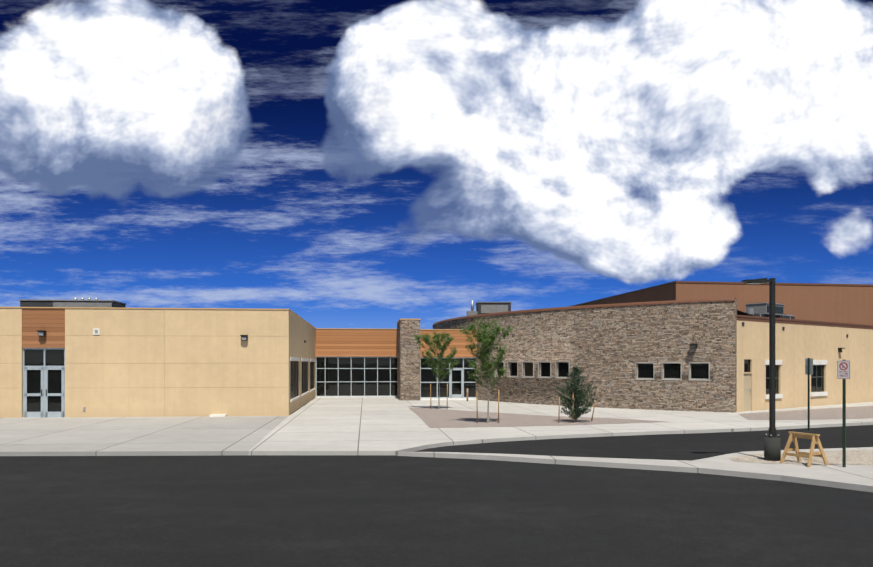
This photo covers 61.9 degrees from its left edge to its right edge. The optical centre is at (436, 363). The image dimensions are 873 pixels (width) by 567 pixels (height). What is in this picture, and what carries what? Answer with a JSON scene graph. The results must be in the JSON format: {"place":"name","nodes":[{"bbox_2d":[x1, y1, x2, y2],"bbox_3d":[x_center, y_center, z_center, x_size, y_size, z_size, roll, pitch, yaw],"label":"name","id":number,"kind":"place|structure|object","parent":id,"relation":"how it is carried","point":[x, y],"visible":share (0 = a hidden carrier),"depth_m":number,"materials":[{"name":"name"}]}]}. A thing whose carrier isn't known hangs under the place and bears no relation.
{"place":"outdoors","nodes":[
{"label":"outdoors","id":0,"kind":"place"},
{"bbox_2d":[0,416,287,455],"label":"plaza pavement","id":1,"kind":"structure","parent":0,"point":[136,436],"depth_m":24.25,"materials":[{"name":"concrete"}]},
{"bbox_2d":[0,410,872,566],"bbox_3d":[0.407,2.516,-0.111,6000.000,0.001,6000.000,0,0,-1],"label":"ground","id":2,"kind":"structure","parent":0,"point":[257,511],"depth_m":12.47,"materials":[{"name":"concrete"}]},
{"bbox_2d":[395,447,872,491],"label":"sidewalk","id":3,"kind":"structure","parent":2,"relation":"on","point":[856,477],"depth_m":17.10,"materials":[{"name":"concrete"}]},
{"bbox_2d":[742,278,780,460],"bbox_3d":[8.034,0.169,17.977,0.930,4.556,0.380,0,0,-7],"label":"lamp post","id":4,"kind":"object","parent":3,"relation":"on","point":[772,446],"visible":0.9,"depth_m":17.96,"materials":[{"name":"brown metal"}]},
{"bbox_2d":[780,432,828,466],"bbox_3d":[8.738,2.031,17.317,0.680,0.757,0.800,0,0,-23],"label":"sawhorse","id":5,"kind":"object","parent":3,"relation":"on","point":[793,436],"visible":0.92,"depth_m":17.23,"materials":[{"name":"brown wood"}]},
{"bbox_2d":[837,360,849,466],"bbox_3d":[9.408,1.153,16.813,0.045,2.487,0.304,0,0,-29],"label":"no parking sign","id":6,"kind":"object","parent":3,"relation":"on","point":[843,370],"visible":1,"depth_m":16.80,"materials":[{"name":"metal"}]},
{"bbox_2d":[805,358,812,430],"bbox_3d":[13.319,1.096,26.060,0.044,2.600,0.304,0,0,-26],"label":"sign post","id":7,"kind":"object","parent":2,"relation":"on","point":[808,366],"visible":1,"depth_m":26.04,"materials":[{"name":"metal"}]},
{"bbox_2d":[0,0,872,328],"label":"sky","id":8,"kind":"structure","parent":0,"point":[370,164],"materials":[{"name":"blue"}]},
{"bbox_2d":[249,397,872,454],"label":"walkway pavement","id":9,"kind":"structure","parent":0,"point":[356,426],"depth_m":27.72,"materials":[{"name":"concrete"}]},
{"bbox_2d":[0,298,476,417],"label":"building","id":10,"kind":"structure","parent":9,"relation":"on","point":[82,357],"depth_m":33.01,"materials":[{"name":"beige paint"}]},
{"bbox_2d":[432,298,752,412],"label":"stone building","id":11,"kind":"structure","parent":9,"relation":"on","point":[676,355],"depth_m":38.79,"materials":[{"name":"brown stone"}]},
{"bbox_2d":[568,281,872,324],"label":"brown hall","id":12,"kind":"structure","parent":9,"relation":"on","point":[847,303],"depth_m":60.31,"materials":[{"name":"paint"}]},
{"bbox_2d":[737,302,872,411],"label":"wing","id":13,"kind":"structure","parent":9,"relation":"on","point":[825,345],"depth_m":40.12,"materials":[{"name":"beige paint"}]},
{"bbox_2d":[408,406,872,464],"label":"gravel bed","id":14,"kind":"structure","parent":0,"point":[438,418],"depth_m":31.10,"materials":[{"name":"beige gravel"}]},
{"bbox_2d":[413,330,458,408],"bbox_3d":[0.141,0.321,38.213,2.264,4.152,2.449,0,0,-27],"label":"sapling tree","id":15,"kind":"object","parent":14,"relation":"on","point":[438,345],"visible":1,"depth_m":38.13,"materials":[{"name":"green plant"}]},
{"bbox_2d":[458,317,513,422],"bbox_3d":[2.096,0.247,29.209,1.924,4.302,2.290,0,0,26],"label":"sapling tree","id":16,"kind":"object","parent":14,"relation":"on","point":[486,339],"visible":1,"depth_m":29.11,"materials":[{"name":"green plant"}]},
{"bbox_2d":[556,366,598,422],"bbox_3d":[5.755,1.215,29.771,1.782,2.373,1.780,0,0,3],"label":"pine tree","id":17,"kind":"object","parent":14,"relation":"on","point":[573,406],"visible":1,"depth_m":29.63,"materials":[{"name":"green plant"}]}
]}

